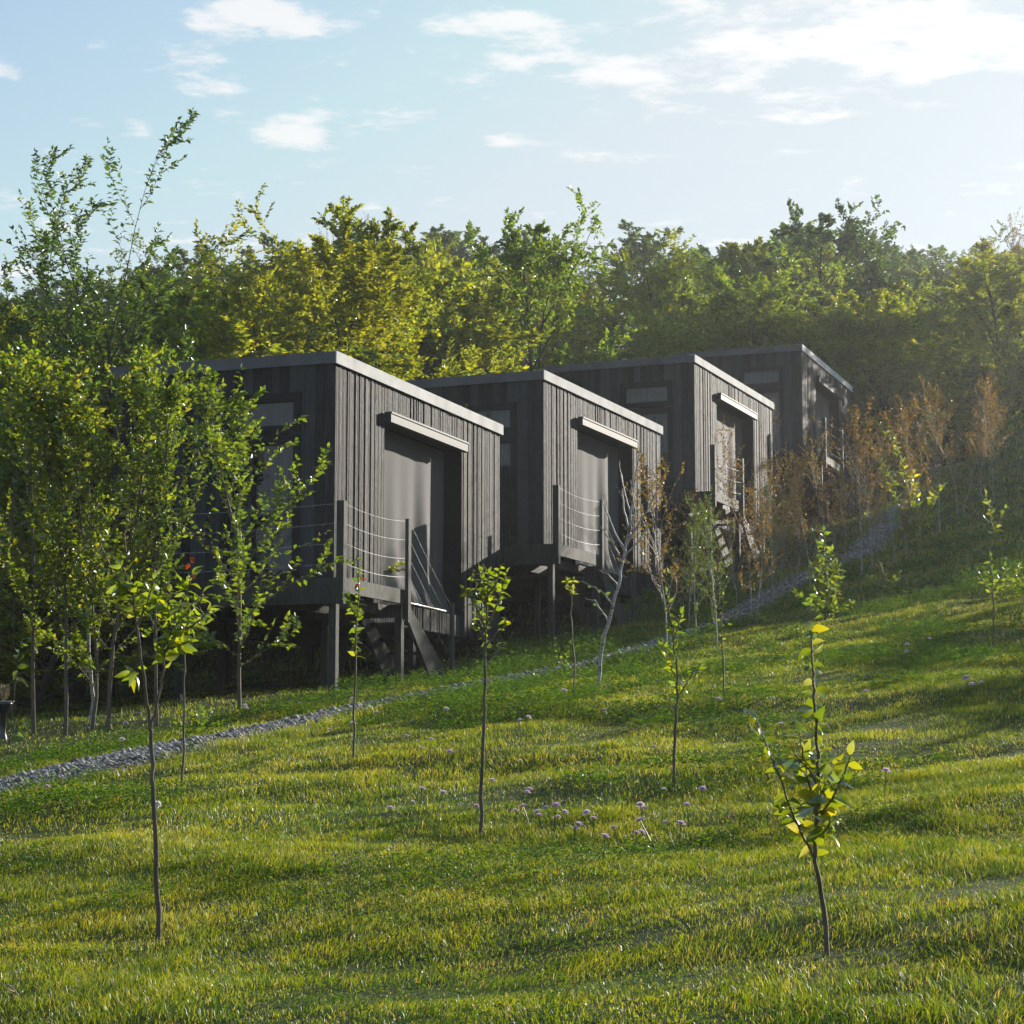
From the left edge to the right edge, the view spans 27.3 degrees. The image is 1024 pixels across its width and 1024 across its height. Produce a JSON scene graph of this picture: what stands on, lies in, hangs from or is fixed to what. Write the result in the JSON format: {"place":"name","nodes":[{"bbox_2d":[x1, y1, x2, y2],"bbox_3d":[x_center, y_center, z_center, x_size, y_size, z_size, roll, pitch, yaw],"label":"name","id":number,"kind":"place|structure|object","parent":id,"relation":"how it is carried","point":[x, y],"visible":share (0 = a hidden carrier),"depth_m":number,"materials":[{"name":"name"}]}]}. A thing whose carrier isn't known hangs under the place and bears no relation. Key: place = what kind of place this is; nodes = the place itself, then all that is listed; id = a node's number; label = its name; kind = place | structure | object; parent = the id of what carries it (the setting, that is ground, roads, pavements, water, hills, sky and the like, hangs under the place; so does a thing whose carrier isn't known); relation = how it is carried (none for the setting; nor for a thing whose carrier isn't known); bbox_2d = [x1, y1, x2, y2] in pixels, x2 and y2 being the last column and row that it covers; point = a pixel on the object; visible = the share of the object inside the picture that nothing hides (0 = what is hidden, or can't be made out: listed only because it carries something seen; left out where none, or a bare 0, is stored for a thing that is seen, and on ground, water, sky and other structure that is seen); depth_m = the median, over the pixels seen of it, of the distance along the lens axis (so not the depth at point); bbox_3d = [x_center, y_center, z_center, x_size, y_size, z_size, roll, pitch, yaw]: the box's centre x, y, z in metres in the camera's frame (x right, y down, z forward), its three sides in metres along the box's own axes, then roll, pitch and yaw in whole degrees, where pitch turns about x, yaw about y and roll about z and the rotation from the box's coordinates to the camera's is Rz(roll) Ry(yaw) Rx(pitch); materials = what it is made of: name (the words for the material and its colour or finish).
{"place":"outdoors","nodes":[
{"label":"outdoors","id":0,"kind":"place"},
{"bbox_2d":[0,488,930,794],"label":"path","id":1,"kind":"structure","parent":0,"point":[324,719],"depth_m":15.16,"materials":[{"name":"grey gravel"}]},
{"bbox_2d":[0,408,1023,1023],"bbox_3d":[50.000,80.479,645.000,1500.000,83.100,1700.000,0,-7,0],"label":"ground","id":2,"kind":"structure","parent":0,"point":[56,729],"depth_m":8.22,"materials":[{"name":"green plant"}]},
{"bbox_2d":[0,383,82,710],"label":"young tree","id":3,"kind":"object","parent":2,"relation":"on","point":[21,489],"visible":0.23,"depth_m":25.34,"materials":[{"name":"green plant"}]},
{"bbox_2d":[0,335,100,679],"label":"young tree","id":4,"kind":"object","parent":2,"relation":"on","point":[12,379],"visible":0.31,"depth_m":25.06,"materials":[{"name":"green plant"}]},
{"bbox_2d":[0,346,107,734],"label":"young tree","id":5,"kind":"object","parent":2,"relation":"on","point":[25,591],"visible":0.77,"depth_m":20.67,"materials":[{"name":"green plant"}]},
{"bbox_2d":[0,338,125,736],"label":"young tree","id":6,"kind":"object","parent":2,"relation":"on","point":[57,485],"visible":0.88,"depth_m":20.46,"materials":[{"name":"green plant"}]},
{"bbox_2d":[0,420,168,704],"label":"tree","id":7,"kind":"object","parent":2,"relation":"on","point":[110,431],"visible":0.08,"depth_m":28.07,"materials":[{"name":"green plant"}]},
{"bbox_2d":[0,154,184,686],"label":"tall tree","id":8,"kind":"object","parent":2,"relation":"on","point":[22,329],"visible":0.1,"depth_m":34.28,"materials":[{"name":"green plant"}]},
{"bbox_2d":[0,372,203,730],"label":"young tree","id":9,"kind":"object","parent":2,"relation":"on","point":[79,653],"visible":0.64,"depth_m":20.70,"materials":[{"name":"green plant"}]},
{"bbox_2d":[0,520,229,714],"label":"tree","id":10,"kind":"object","parent":2,"relation":"on","point":[45,688],"visible":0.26,"depth_m":24.29,"materials":[{"name":"green plant"}]},
{"bbox_2d":[0,107,256,692],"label":"tall tree","id":11,"kind":"object","parent":2,"relation":"on","point":[147,313],"visible":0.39,"depth_m":32.77,"materials":[{"name":"green plant"}]},
{"bbox_2d":[56,344,210,731],"bbox_3d":[-3.628,0.267,20.503,1.572,3.976,1.628,-6,-9,40],"label":"young tree","id":12,"kind":"object","parent":2,"relation":"on","point":[130,392],"visible":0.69,"depth_m":20.49,"materials":[{"name":"green plant"}]},
{"bbox_2d":[0,314,287,669],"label":"tree","id":13,"kind":"object","parent":2,"relation":"on","point":[248,342],"visible":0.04,"depth_m":36.42,"materials":[{"name":"green plant"}]},
{"bbox_2d":[98,557,221,941],"bbox_3d":[-1.132,0.776,6.703,0.390,1.274,0.191,0,-7,0],"label":"sapling","id":14,"kind":"object","parent":2,"relation":"on","point":[175,607],"visible":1,"depth_m":6.75,"materials":[{"name":"green plant"}]},
{"bbox_2d":[107,228,228,293],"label":"tree","id":15,"kind":"object","parent":2,"relation":"on","point":[180,266],"visible":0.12,"depth_m":101.80,"materials":[{"name":"green plant"}]},
{"bbox_2d":[127,337,225,725],"bbox_3d":[-3.308,0.250,20.413,1.002,3.841,1.047,1,-7,-11],"label":"young tree","id":16,"kind":"object","parent":2,"relation":"on","point":[170,396],"visible":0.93,"depth_m":20.36,"materials":[{"name":"green plant"}]},
{"bbox_2d":[0,349,404,700],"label":"tree","id":17,"kind":"object","parent":2,"relation":"on","point":[79,692],"visible":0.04,"depth_m":28.34,"materials":[{"name":"green plant"}]},
{"bbox_2d":[101,266,306,351],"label":"tree","id":18,"kind":"object","parent":2,"relation":"on","point":[180,300],"visible":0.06,"depth_m":48.42,"materials":[{"name":"green plant"}]},
{"bbox_2d":[148,295,312,646],"bbox_3d":[-5.612,-0.589,40.418,5.799,6.815,4.348,6,-9,-39],"label":"tree","id":19,"kind":"object","parent":2,"relation":"on","point":[171,324],"visible":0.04,"depth_m":39.49,"materials":[{"name":"green plant"}]},
{"bbox_2d":[132,363,362,707],"bbox_3d":[-2.735,0.298,21.857,1.890,3.736,2.138,5,-8,-34],"label":"young tree","id":20,"kind":"object","parent":2,"relation":"on","point":[239,551],"visible":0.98,"depth_m":21.82,"materials":[{"name":"green plant"}]},
{"bbox_2d":[175,182,347,655],"bbox_3d":[-4.749,-1.768,38.321,4.351,9.113,3.137,5,-9,-35],"label":"tree","id":21,"kind":"object","parent":2,"relation":"on","point":[241,309],"visible":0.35,"depth_m":38.03,"materials":[{"name":"green plant"}]},
{"bbox_2d":[213,232,337,298],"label":"tree","id":22,"kind":"object","parent":2,"relation":"on","point":[264,240],"visible":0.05,"depth_m":82.62,"materials":[{"name":"green plant"}]},
{"bbox_2d":[54,351,503,705],"bbox_3d":[-2.616,1.263,29.074,4.253,6.088,7.972,-3,-7,20],"label":"cabin","id":23,"kind":"object","parent":2,"relation":"on","point":[410,476],"visible":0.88,"depth_m":27.52,"materials":[{"name":"grey wood"}]},
{"bbox_2d":[219,435,300,580],"bbox_3d":[-3.221,0.029,27.154,1.140,1.990,0.173,-3,-7,20],"label":"window","id":24,"kind":"structure","parent":23,"relation":"in","point":[291,537],"depth_m":27.16,"materials":[{"name":"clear glass"}]},
{"bbox_2d":[221,392,301,436],"bbox_3d":[-3.223,-1.253,27.305,1.140,0.530,0.158,-3,-7,20],"label":"window","id":25,"kind":"structure","parent":23,"relation":"in","point":[279,409],"depth_m":27.26,"materials":[{"name":"grey glass"}]},
{"bbox_2d":[385,422,458,614],"bbox_3d":[-1.430,0.124,29.700,0.347,2.500,2.930,-3,-7,20],"label":"door frame","id":26,"kind":"structure","parent":23,"relation":"in","point":[451,456],"depth_m":31.00,"materials":[{"name":"black metal"}]},
{"bbox_2d":[224,234,437,361],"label":"tree","id":27,"kind":"object","parent":2,"relation":"on","point":[369,295],"visible":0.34,"depth_m":40.97,"materials":[{"name":"green plant"}]},
{"bbox_2d":[342,565,366,758],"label":"sapling","id":28,"kind":"object","parent":2,"relation":"on","point":[358,615],"visible":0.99,"depth_m":12.87,"materials":[{"name":"green plant"}]},
{"bbox_2d":[277,195,477,379],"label":"tree","id":29,"kind":"object","parent":2,"relation":"on","point":[344,231],"visible":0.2,"depth_m":45.99,"materials":[{"name":"green plant"}]},
{"bbox_2d":[270,339,513,648],"bbox_3d":[-3.209,-0.386,37.384,6.680,6.046,6.788,1,-7,-11],"label":"tree","id":30,"kind":"object","parent":2,"relation":"on","point":[411,366],"visible":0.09,"depth_m":37.49,"materials":[{"name":"green plant"}]},
{"bbox_2d":[301,281,556,379],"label":"tree","id":31,"kind":"object","parent":2,"relation":"on","point":[525,335],"visible":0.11,"depth_m":50.46,"materials":[{"name":"green plant"}]},
{"bbox_2d":[370,279,526,378],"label":"tree","id":32,"kind":"object","parent":2,"relation":"on","point":[467,311],"visible":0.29,"depth_m":50.14,"materials":[{"name":"green plant"}]},
{"bbox_2d":[408,226,502,284],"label":"tree","id":33,"kind":"object","parent":2,"relation":"on","point":[446,240],"visible":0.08,"depth_m":112.94,"materials":[{"name":"green plant"}]},
{"bbox_2d":[460,563,509,833],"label":"sapling","id":34,"kind":"object","parent":2,"relation":"on","point":[487,597],"visible":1,"depth_m":8.95,"materials":[{"name":"green plant"}]},
{"bbox_2d":[405,252,589,376],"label":"tree","id":35,"kind":"object","parent":2,"relation":"on","point":[481,279],"visible":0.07,"depth_m":78.15,"materials":[{"name":"green plant"}]},
{"bbox_2d":[341,370,662,663],"bbox_3d":[0.270,0.986,36.809,4.253,6.088,7.972,-3,-8,22],"label":"cabin","id":36,"kind":"object","parent":2,"relation":"on","point":[566,447],"visible":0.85,"depth_m":35.22,"materials":[{"name":"grey wood"}]},
{"bbox_2d":[462,402,516,433],"bbox_3d":[-0.428,-1.525,35.070,1.140,0.530,0.158,-3,-8,22],"label":"window","id":37,"kind":"structure","parent":36,"relation":"in","point":[505,414],"depth_m":34.99,"materials":[{"name":"glass"}]},
{"bbox_2d":[500,435,516,545],"bbox_3d":[-0.425,-0.244,34.920,1.140,1.990,0.173,-3,-8,22],"label":"window","id":38,"kind":"structure","parent":36,"relation":"in","point":[508,444],"depth_m":34.78,"materials":[{"name":"glass"}]},
{"bbox_2d":[577,423,630,578],"bbox_3d":[1.479,-0.159,37.381,0.347,2.500,2.930,-3,-8,22],"label":"door frame","id":39,"kind":"structure","parent":36,"relation":"in","point":[624,452],"depth_m":38.68,"materials":[{"name":"black metal"}]},
{"bbox_2d":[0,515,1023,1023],"bbox_3d":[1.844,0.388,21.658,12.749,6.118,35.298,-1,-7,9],"label":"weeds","id":40,"kind":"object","parent":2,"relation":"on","point":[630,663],"visible":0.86,"depth_m":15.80,"materials":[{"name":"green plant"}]},
{"bbox_2d":[445,186,647,371],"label":"tree","id":41,"kind":"object","parent":2,"relation":"on","point":[518,256],"visible":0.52,"depth_m":52.41,"materials":[{"name":"green plant"}]},
{"bbox_2d":[482,257,635,367],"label":"tree","id":42,"kind":"object","parent":2,"relation":"on","point":[528,276],"visible":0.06,"depth_m":84.42,"materials":[{"name":"green plant"}]},
{"bbox_2d":[518,285,626,370],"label":"tree","id":43,"kind":"object","parent":2,"relation":"on","point":[546,355],"visible":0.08,"depth_m":67.47,"materials":[{"name":"green plant"}]},
{"bbox_2d":[540,283,646,367],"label":"tree","id":44,"kind":"object","parent":2,"relation":"on","point":[622,356],"visible":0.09,"depth_m":69.11,"materials":[{"name":"green plant"}]},
{"bbox_2d":[579,449,658,685],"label":"bare birch","id":45,"kind":"object","parent":2,"relation":"on","point":[627,540],"visible":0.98,"depth_m":18.41,"materials":[{"name":"grey plant"}]},
{"bbox_2d":[575,219,704,355],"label":"tree","id":46,"kind":"object","parent":2,"relation":"on","point":[649,250],"visible":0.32,"depth_m":102.26,"materials":[{"name":"green plant"}]},
{"bbox_2d":[580,242,713,356],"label":"tree","id":47,"kind":"object","parent":2,"relation":"on","point":[636,314],"visible":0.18,"depth_m":73.56,"materials":[{"name":"green plant"}]},
{"bbox_2d":[615,446,689,656],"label":"birch","id":48,"kind":"object","parent":2,"relation":"on","point":[664,550],"visible":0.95,"depth_m":25.42,"materials":[{"name":"brown plant"}]},
{"bbox_2d":[540,274,765,357],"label":"tree","id":49,"kind":"object","parent":2,"relation":"on","point":[608,313],"visible":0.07,"depth_m":81.47,"materials":[{"name":"green plant"}]},
{"bbox_2d":[544,354,773,575],"bbox_3d":[3.490,0.088,45.412,4.253,6.088,7.972,-3,-8,22],"label":"cabin","id":50,"kind":"object","parent":2,"relation":"on","point":[688,403],"visible":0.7,"depth_m":43.79,"materials":[{"name":"grey wood"}]},
{"bbox_2d":[620,380,672,408],"bbox_3d":[2.799,-2.424,43.670,1.140,0.530,0.158,-3,-8,22],"label":"window","id":51,"kind":"structure","parent":50,"relation":"in","point":[653,393],"depth_m":43.68,"materials":[{"name":"glass"}]},
{"bbox_2d":[630,407,672,492],"bbox_3d":[2.802,-1.143,43.520,1.140,1.990,0.173,-3,-8,22],"label":"window","id":52,"kind":"structure","parent":50,"relation":"in","point":[663,416],"depth_m":43.42,"materials":[{"name":"glass"}]},
{"bbox_2d":[717,400,752,524],"bbox_3d":[4.696,-1.056,45.989,0.347,2.500,2.930,-3,-8,22],"label":"sliding door","id":53,"kind":"structure","parent":50,"relation":"in","point":[746,421],"depth_m":47.31,"materials":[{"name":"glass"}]},
{"bbox_2d":[623,262,724,357],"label":"tree","id":54,"kind":"object","parent":2,"relation":"on","point":[659,333],"visible":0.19,"depth_m":69.04,"materials":[{"name":"green plant"}]},
{"bbox_2d":[658,586,705,788],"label":"sapling","id":55,"kind":"object","parent":2,"relation":"on","point":[670,662],"visible":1,"depth_m":9.71,"materials":[{"name":"green plant"}]},
{"bbox_2d":[668,501,717,639],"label":"birch","id":56,"kind":"object","parent":2,"relation":"on","point":[695,566],"visible":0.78,"depth_m":28.95,"materials":[{"name":"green plant"}]},
{"bbox_2d":[658,488,729,627],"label":"birch","id":57,"kind":"object","parent":2,"relation":"on","point":[670,556],"visible":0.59,"depth_m":32.42,"materials":[{"name":"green plant"}]},
{"bbox_2d":[578,227,837,359],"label":"tree","id":58,"kind":"object","parent":2,"relation":"on","point":[658,278],"visible":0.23,"depth_m":76.68,"materials":[{"name":"green plant"}]},
{"bbox_2d":[684,486,735,647],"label":"birch","id":59,"kind":"object","parent":2,"relation":"on","point":[701,533],"visible":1,"depth_m":25.84,"materials":[{"name":"green plant"}]},
{"bbox_2d":[690,236,784,347],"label":"tree","id":60,"kind":"object","parent":2,"relation":"on","point":[733,253],"visible":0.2,"depth_m":81.94,"materials":[{"name":"green plant"}]},
{"bbox_2d":[661,244,844,356],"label":"tree","id":61,"kind":"object","parent":2,"relation":"on","point":[745,297],"visible":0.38,"depth_m":66.15,"materials":[{"name":"green plant"}]},
{"bbox_2d":[714,397,799,623],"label":"birch","id":62,"kind":"object","parent":2,"relation":"on","point":[762,525],"visible":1,"depth_m":30.66,"materials":[{"name":"brown plant"}]},
{"bbox_2d":[674,344,856,522],"bbox_3d":[6.917,-0.868,54.749,4.253,6.088,7.972,-3,-7,20],"label":"cabin","id":63,"kind":"object","parent":2,"relation":"on","point":[801,384],"visible":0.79,"depth_m":53.02,"materials":[{"name":"grey wood"}]},
{"bbox_2d":[739,365,783,387],"bbox_3d":[6.283,-3.383,52.989,1.140,0.530,0.158,-3,-7,20],"label":"window","id":64,"kind":"structure","parent":63,"relation":"in","point":[766,376],"depth_m":52.98,"materials":[{"name":"glass"}]},
{"bbox_2d":[752,387,784,456],"bbox_3d":[6.285,-2.101,52.838,1.140,1.990,0.173,-3,-7,20],"label":"window","id":65,"kind":"structure","parent":63,"relation":"in","point":[778,393],"depth_m":52.74,"materials":[{"name":"glass"}]},
{"bbox_2d":[647,290,883,434],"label":"tree","id":66,"kind":"object","parent":2,"relation":"on","point":[768,325],"visible":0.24,"depth_m":65.96,"materials":[{"name":"green plant"}]},
{"bbox_2d":[735,439,805,600],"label":"birch","id":67,"kind":"object","parent":2,"relation":"on","point":[776,532],"visible":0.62,"depth_m":34.60,"materials":[{"name":"brown plant"}]},
{"bbox_2d":[748,474,793,604],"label":"birch","id":68,"kind":"object","parent":2,"relation":"on","point":[772,546],"visible":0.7,"depth_m":33.70,"materials":[{"name":"brown plant"}]},
{"bbox_2d":[735,446,816,588],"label":"birch","id":69,"kind":"object","parent":2,"relation":"on","point":[799,562],"visible":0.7,"depth_m":35.23,"materials":[{"name":"brown plant"}]},
{"bbox_2d":[769,450,824,584],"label":"birch","id":70,"kind":"object","parent":2,"relation":"on","point":[797,471],"visible":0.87,"depth_m":35.20,"materials":[{"name":"brown plant"}]},
{"bbox_2d":[697,194,905,346],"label":"tree","id":71,"kind":"object","parent":2,"relation":"on","point":[845,244],"visible":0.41,"depth_m":78.93,"materials":[{"name":"green plant"}]},
{"bbox_2d":[743,620,862,955],"bbox_3d":[0.699,0.691,5.109,0.282,0.865,0.249,0,-7,0],"label":"sapling","id":72,"kind":"object","parent":2,"relation":"on","point":[817,795],"visible":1,"depth_m":5.10,"materials":[{"name":"green plant"}]},
{"bbox_2d":[791,525,855,620],"bbox_3d":[4.230,0.856,28.598,0.859,1.381,0.338,-2,-7,16],"label":"shrub","id":73,"kind":"object","parent":2,"relation":"on","point":[831,608],"visible":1,"depth_m":28.56,"materials":[{"name":"green plant"}]},
{"bbox_2d":[807,459,853,575],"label":"birch","id":74,"kind":"object","parent":2,"relation":"on","point":[843,526],"visible":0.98,"depth_m":36.06,"materials":[{"name":"brown plant"}]},
{"bbox_2d":[799,410,866,558],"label":"birch","id":75,"kind":"object","parent":2,"relation":"on","point":[822,498],"visible":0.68,"depth_m":43.00,"materials":[{"name":"brown plant"}]},
{"bbox_2d":[748,317,922,456],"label":"tree","id":76,"kind":"object","parent":2,"relation":"on","point":[836,345],"visible":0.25,"depth_m":63.79,"materials":[{"name":"green plant"}]},
{"bbox_2d":[778,301,917,456],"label":"tree","id":77,"kind":"object","parent":2,"relation":"on","point":[812,307],"visible":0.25,"depth_m":65.26,"materials":[{"name":"green plant"}]},
{"bbox_2d":[811,397,905,574],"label":"birch","id":78,"kind":"object","parent":2,"relation":"on","point":[860,495],"visible":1,"depth_m":36.01,"materials":[{"name":"brown plant"}]},
{"bbox_2d":[801,253,921,350],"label":"tree","id":79,"kind":"object","parent":2,"relation":"on","point":[876,275],"visible":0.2,"depth_m":78.06,"materials":[{"name":"green plant"}]},
{"bbox_2d":[803,255,952,478],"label":"tree","id":80,"kind":"object","parent":2,"relation":"on","point":[858,315],"visible":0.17,"depth_m":66.05,"materials":[{"name":"green plant"}]},
{"bbox_2d":[781,279,982,443],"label":"tree","id":81,"kind":"object","parent":2,"relation":"on","point":[889,315],"visible":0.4,"depth_m":65.27,"materials":[{"name":"green plant"}]},
{"bbox_2d":[840,333,938,476],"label":"tree","id":82,"kind":"object","parent":2,"relation":"on","point":[880,349],"visible":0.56,"depth_m":64.13,"materials":[{"name":"brown plant"}]},
{"bbox_2d":[836,227,943,328],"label":"tree","id":83,"kind":"object","parent":2,"relation":"on","point":[893,258],"visible":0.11,"depth_m":104.54,"materials":[{"name":"green plant"}]},
{"bbox_2d":[844,342,936,479],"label":"tree","id":84,"kind":"object","parent":2,"relation":"on","point":[874,408],"visible":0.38,"depth_m":64.10,"materials":[{"name":"brown plant"}]},
{"bbox_2d":[878,392,936,548],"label":"birch","id":85,"kind":"object","parent":2,"relation":"on","point":[905,436],"visible":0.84,"depth_m":38.04,"materials":[{"name":"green plant"}]},
{"bbox_2d":[871,430,948,554],"bbox_3d":[6.975,-0.323,36.854,1.365,2.267,0.403,0,-7,0],"label":"shrub","id":86,"kind":"object","parent":2,"relation":"on","point":[915,515],"visible":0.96,"depth_m":36.83,"materials":[{"name":"green plant"}]},
{"bbox_2d":[869,244,956,334],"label":"tree","id":87,"kind":"object","parent":2,"relation":"on","point":[937,255],"visible":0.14,"depth_m":121.02,"materials":[{"name":"green plant"}]},
{"bbox_2d":[865,360,999,468],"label":"tree","id":88,"kind":"object","parent":2,"relation":"on","point":[943,377],"visible":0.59,"depth_m":63.33,"materials":[{"name":"green plant"}]},
{"bbox_2d":[902,375,968,532],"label":"birch","id":89,"kind":"object","parent":2,"relation":"on","point":[934,429],"visible":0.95,"depth_m":41.13,"materials":[{"name":"brown plant"}]},
{"bbox_2d":[888,357,1010,465],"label":"tree","id":90,"kind":"object","parent":2,"relation":"on","point":[983,372],"visible":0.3,"depth_m":64.27,"materials":[{"name":"green plant"}]},
{"bbox_2d":[905,383,1014,460],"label":"tree","id":91,"kind":"object","parent":2,"relation":"on","point":[962,389],"visible":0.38,"depth_m":63.10,"materials":[{"name":"green plant"}]},
{"bbox_2d":[899,295,1023,386],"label":"tree","id":92,"kind":"object","parent":2,"relation":"on","point":[940,322],"visible":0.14,"depth_m":72.40,"materials":[{"name":"green plant"}]},
{"bbox_2d":[903,247,1023,425],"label":"tree","id":93,"kind":"object","parent":2,"relation":"on","point":[1012,323],"visible":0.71,"depth_m":64.82,"materials":[{"name":"green plant"}]},
{"bbox_2d":[908,237,1023,361],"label":"tree","id":94,"kind":"object","parent":2,"relation":"on","point":[982,247],"visible":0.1,"depth_m":84.06,"materials":[{"name":"green plant"}]},
{"bbox_2d":[923,370,1009,518],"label":"birch","id":95,"kind":"object","parent":2,"relation":"on","point":[970,454],"visible":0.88,"depth_m":41.64,"materials":[{"name":"green plant"}]},
{"bbox_2d":[911,372,1023,455],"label":"tree","id":96,"kind":"object","parent":2,"relation":"on","point":[1013,407],"visible":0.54,"depth_m":62.72,"materials":[{"name":"green plant"}]},
{"bbox_2d":[968,338,1023,434],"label":"tree","id":97,"kind":"object","parent":2,"relation":"on","point":[1015,346],"visible":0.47,"depth_m":63.45,"materials":[{"name":"green plant"}]},
{"bbox_2d":[0,0,1023,363],"label":"sky","id":98,"kind":"structure","parent":0,"point":[703,117],"materials":[{"name":"blue"}]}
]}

